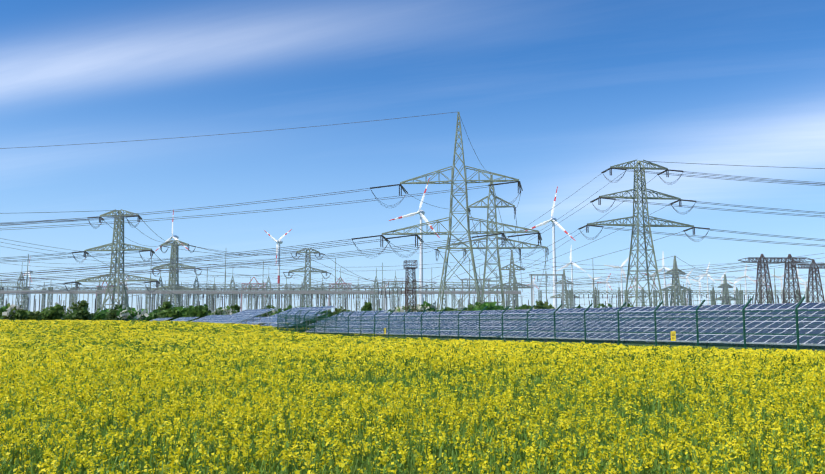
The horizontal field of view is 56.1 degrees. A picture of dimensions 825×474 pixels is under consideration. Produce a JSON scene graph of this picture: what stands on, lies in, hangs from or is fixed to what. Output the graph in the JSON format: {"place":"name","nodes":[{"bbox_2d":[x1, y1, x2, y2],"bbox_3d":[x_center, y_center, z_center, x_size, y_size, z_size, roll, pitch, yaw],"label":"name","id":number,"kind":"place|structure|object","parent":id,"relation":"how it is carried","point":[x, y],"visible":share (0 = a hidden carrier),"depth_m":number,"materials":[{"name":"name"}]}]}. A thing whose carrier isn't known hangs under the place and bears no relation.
{"place":"outdoors","nodes":[
{"label":"outdoors","id":0,"kind":"place"},
{"bbox_2d":[0,319,824,473],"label":"rapeseed field","id":1,"kind":"structure","parent":0,"point":[123,397],"depth_m":9.56,"materials":[{"name":"yellow plant"}]},
{"bbox_2d":[0,0,824,313],"label":"sky","id":2,"kind":"structure","parent":0,"point":[547,95],"materials":[{"name":"blue"}]},
{"bbox_2d":[301,332,824,351],"bbox_3d":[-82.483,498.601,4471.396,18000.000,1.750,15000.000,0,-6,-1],"label":"terrain","id":3,"kind":"structure","parent":0,"point":[740,346],"depth_m":58.09,"materials":[{"name":"green plant"}]},
{"bbox_2d":[24,261,32,310],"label":"wind turbine","id":4,"kind":"object","parent":3,"relation":"on","point":[29,284],"visible":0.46,"depth_m":1481.54,"materials":[{"name":"white metal"}]},
{"bbox_2d":[76,209,157,309],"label":"pylon","id":5,"kind":"object","parent":3,"relation":"on","point":[115,280],"visible":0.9,"depth_m":295.62,"materials":[{"name":"grey metal"}]},
{"bbox_2d":[2,168,804,311],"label":"insulators","id":6,"kind":"object","parent":5,"relation":"attached to","point":[415,235],"visible":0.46,"depth_m":301.52,"materials":[{"name":"grey"}]},
{"bbox_2d":[150,318,171,321],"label":"solar table","id":7,"kind":"object","parent":3,"relation":"on","point":[161,319],"visible":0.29,"depth_m":162.44,"materials":[{"name":"blue glass"}]},
{"bbox_2d":[155,209,187,304],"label":"wind turbine","id":8,"kind":"object","parent":3,"relation":"on","point":[175,237],"visible":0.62,"depth_m":921.29,"materials":[{"name":"white metal"}]},
{"bbox_2d":[151,240,197,307],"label":"pylon","id":9,"kind":"object","parent":3,"relation":"on","point":[175,250],"visible":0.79,"depth_m":425.50,"materials":[{"name":"grey metal"}]},
{"bbox_2d":[171,317,197,321],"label":"solar table","id":10,"kind":"object","parent":3,"relation":"on","point":[181,319],"visible":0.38,"depth_m":145.63,"materials":[{"name":"blue glass"}]},
{"bbox_2d":[190,315,228,323],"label":"solar table","id":11,"kind":"object","parent":3,"relation":"on","point":[209,318],"visible":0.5,"depth_m":129.06,"materials":[{"name":"blue glass"}]},
{"bbox_2d":[96,277,351,305],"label":"red lattice structures","id":12,"kind":"object","parent":3,"relation":"on","point":[261,285],"visible":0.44,"depth_m":897.02,"materials":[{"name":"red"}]},
{"bbox_2d":[210,308,275,325],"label":"solar table","id":13,"kind":"object","parent":3,"relation":"on","point":[241,316],"visible":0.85,"depth_m":110.20,"materials":[{"name":"blue glass"}]},
{"bbox_2d":[235,317,265,325],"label":"solar table row","id":14,"kind":"object","parent":3,"relation":"on","point":[249,322],"visible":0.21,"depth_m":141.24,"materials":[{"name":"blue glass"}]},
{"bbox_2d":[0,300,554,327],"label":"hedge bushes","id":15,"kind":"object","parent":3,"relation":"on","point":[80,309],"visible":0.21,"depth_m":177.31,"materials":[{"name":"green plant"}]},
{"bbox_2d":[264,229,291,307],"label":"wind turbine","id":16,"kind":"object","parent":3,"relation":"on","point":[279,241],"visible":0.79,"depth_m":992.58,"materials":[{"name":"white metal"}]},
{"bbox_2d":[262,314,323,327],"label":"solar table row","id":17,"kind":"object","parent":3,"relation":"on","point":[275,324],"visible":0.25,"depth_m":120.48,"materials":[{"name":"blue glass"}]},
{"bbox_2d":[252,306,336,333],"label":"solar table","id":18,"kind":"object","parent":3,"relation":"on","point":[271,319],"visible":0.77,"depth_m":94.00,"materials":[{"name":"blue glass"}]},
{"bbox_2d":[289,248,326,306],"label":"pylon","id":19,"kind":"object","parent":3,"relation":"on","point":[309,266],"visible":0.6,"depth_m":496.12,"materials":[{"name":"grey metal"}]},
{"bbox_2d":[307,310,387,325],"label":"solar table row","id":20,"kind":"object","parent":3,"relation":"on","point":[344,313],"visible":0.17,"depth_m":108.36,"materials":[{"name":"blue glass"}]},
{"bbox_2d":[312,312,425,336],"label":"solar table row","id":21,"kind":"object","parent":3,"relation":"on","point":[369,316],"visible":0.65,"depth_m":76.96,"materials":[{"name":"blue glass"}]},
{"bbox_2d":[0,279,799,313],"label":"substation gantries","id":22,"kind":"object","parent":3,"relation":"on","point":[569,292],"visible":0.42,"depth_m":472.57,"materials":[{"name":"metal"}]},
{"bbox_2d":[0,248,809,312],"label":"electrical substation","id":23,"kind":"object","parent":3,"relation":"on","point":[161,292],"visible":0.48,"depth_m":339.76,"materials":[{"name":"metal"}]},
{"bbox_2d":[389,180,439,304],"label":"wind turbine","id":24,"kind":"object","parent":3,"relation":"on","point":[421,213],"visible":0.79,"depth_m":754.41,"materials":[{"name":"white metal"}]},
{"bbox_2d":[403,260,436,311],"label":"lattice tower","id":25,"kind":"structure","parent":3,"relation":"on","point":[412,275],"depth_m":159.02,"materials":[{"name":"grey metal"}]},
{"bbox_2d":[382,112,538,309],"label":"pylon","id":26,"kind":"object","parent":3,"relation":"on","point":[465,180],"visible":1,"depth_m":202.19,"materials":[{"name":"grey metal"}]},
{"bbox_2d":[0,112,824,307],"bbox_3d":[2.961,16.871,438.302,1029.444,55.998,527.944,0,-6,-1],"label":"power lines","id":27,"kind":"object","parent":26,"relation":"on","point":[377,199],"visible":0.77,"depth_m":283.77,"materials":[{"name":"grey metal"}]},
{"bbox_2d":[376,308,559,341],"bbox_3d":[3.676,7.293,63.034,5.790,2.697,18.380,4,-7,-30],"label":"solar table row","id":28,"kind":"object","parent":3,"relation":"on","point":[413,323],"visible":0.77,"depth_m":61.30,"materials":[{"name":"blue glass"}]},
{"bbox_2d":[437,175,547,308],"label":"pylon","id":29,"kind":"object","parent":3,"relation":"on","point":[498,264],"visible":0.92,"depth_m":282.59,"materials":[{"name":"grey metal"}]},
{"bbox_2d":[494,250,530,307],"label":"pylon","id":30,"kind":"object","parent":3,"relation":"on","point":[512,267],"visible":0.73,"depth_m":538.55,"materials":[{"name":"grey metal"}]},
{"bbox_2d":[400,317,647,342],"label":"solar table row","id":31,"kind":"object","parent":3,"relation":"on","point":[538,338],"depth_m":70.05,"materials":[{"name":"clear glass"}]},
{"bbox_2d":[527,277,537,308],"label":"wind turbine","id":32,"kind":"object","parent":3,"relation":"on","point":[533,288],"visible":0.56,"depth_m":2603.27,"materials":[{"name":"white metal"}]},
{"bbox_2d":[525,186,575,308],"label":"wind turbine","id":33,"kind":"object","parent":3,"relation":"on","point":[553,219],"visible":0.79,"depth_m":797.39,"materials":[{"name":"white metal"}]},
{"bbox_2d":[277,296,824,350],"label":"security fence","id":34,"kind":"object","parent":3,"relation":"on","point":[744,335],"visible":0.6,"depth_m":42.36,"materials":[{"name":"green"}]},
{"bbox_2d":[384,328,675,340],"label":"warning signs","id":35,"kind":"object","parent":34,"relation":"attached to","point":[673,335],"visible":1,"depth_m":37.19,"materials":[{"name":"yellow metal"}]},
{"bbox_2d":[550,269,578,309],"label":"pylon","id":36,"kind":"object","parent":3,"relation":"on","point":[565,289],"visible":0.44,"depth_m":639.41,"materials":[{"name":"grey metal"}]},
{"bbox_2d":[556,244,585,306],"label":"wind turbine","id":37,"kind":"object","parent":3,"relation":"on","point":[573,263],"visible":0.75,"depth_m":1402.51,"materials":[{"name":"white metal"}]},
{"bbox_2d":[516,303,632,309],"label":"bushes","id":38,"kind":"object","parent":3,"relation":"on","point":[579,306],"depth_m":205.26,"materials":[{"name":"green plant"}]},
{"bbox_2d":[588,274,600,289],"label":"wind turbine","id":39,"kind":"object","parent":3,"relation":"on","point":[594,280],"visible":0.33,"depth_m":2307.88,"materials":[{"name":"white metal"}]},
{"bbox_2d":[597,273,611,305],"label":"wind turbine","id":40,"kind":"object","parent":3,"relation":"on","point":[607,285],"visible":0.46,"depth_m":2105.64,"materials":[{"name":"white metal"}]},
{"bbox_2d":[605,257,628,305],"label":"wind turbine","id":41,"kind":"object","parent":3,"relation":"on","point":[622,265],"visible":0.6,"depth_m":1502.23,"materials":[{"name":"white metal"}]},
{"bbox_2d":[587,160,693,306],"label":"pylon","id":42,"kind":"object","parent":3,"relation":"on","point":[638,198],"visible":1,"depth_m":274.22,"materials":[{"name":"grey metal"}]},
{"bbox_2d":[649,252,670,302],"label":"wind turbine","id":43,"kind":"object","parent":3,"relation":"on","point":[664,268],"visible":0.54,"depth_m":1506.00,"materials":[{"name":"white metal"}]},
{"bbox_2d":[500,302,824,350],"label":"solar table row","id":44,"kind":"object","parent":3,"relation":"on","point":[753,326],"visible":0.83,"depth_m":42.81,"materials":[{"name":"blue glass"}]},
{"bbox_2d":[659,256,690,305],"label":"pylon","id":45,"kind":"object","parent":3,"relation":"on","point":[676,287],"visible":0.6,"depth_m":600.51,"materials":[{"name":"grey metal"}]},
{"bbox_2d":[679,269,692,305],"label":"wind turbine","id":46,"kind":"object","parent":3,"relation":"on","point":[687,280],"visible":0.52,"depth_m":2008.87,"materials":[{"name":"white metal"}]},
{"bbox_2d":[690,277,702,304],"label":"wind turbine","id":47,"kind":"object","parent":3,"relation":"on","point":[699,289],"visible":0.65,"depth_m":2108.89,"materials":[{"name":"white metal"}]},
{"bbox_2d":[695,262,715,304],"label":"wind turbine","id":48,"kind":"object","parent":3,"relation":"on","point":[707,274],"visible":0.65,"depth_m":1807.98,"materials":[{"name":"white metal"}]},
{"bbox_2d":[710,271,726,295],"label":"wind turbine","id":49,"kind":"object","parent":3,"relation":"on","point":[721,281],"visible":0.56,"depth_m":2011.35,"materials":[{"name":"white metal"}]},
{"bbox_2d":[715,274,735,304],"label":"pylon","id":50,"kind":"object","parent":3,"relation":"on","point":[723,295],"visible":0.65,"depth_m":702.25,"materials":[{"name":"grey metal"}]},
{"bbox_2d":[727,279,740,303],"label":"wind turbine","id":51,"kind":"object","parent":3,"relation":"on","point":[734,287],"visible":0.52,"depth_m":2413.50,"materials":[{"name":"white metal"}]},
{"bbox_2d":[735,264,755,302],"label":"wind turbine","id":52,"kind":"object","parent":3,"relation":"on","point":[745,275],"visible":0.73,"depth_m":1861.15,"materials":[{"name":"white metal"}]},
{"bbox_2d":[738,254,814,303],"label":"portal tower","id":53,"kind":"structure","parent":3,"relation":"on","point":[760,262],"depth_m":402.00,"materials":[{"name":"metal"}]},
{"bbox_2d":[771,271,789,301],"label":"wind turbine","id":54,"kind":"object","parent":3,"relation":"on","point":[781,281],"visible":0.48,"depth_m":1962.73,"materials":[{"name":"white metal"}]},
{"bbox_2d":[787,269,805,300],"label":"wind turbine","id":55,"kind":"object","parent":3,"relation":"on","point":[801,279],"visible":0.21,"depth_m":1912.78,"materials":[{"name":"white metal"}]},
{"bbox_2d":[792,261,824,302],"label":"portal tower","id":56,"kind":"structure","parent":3,"relation":"on","point":[811,268],"depth_m":432.74,"materials":[{"name":"metal"}]}
]}

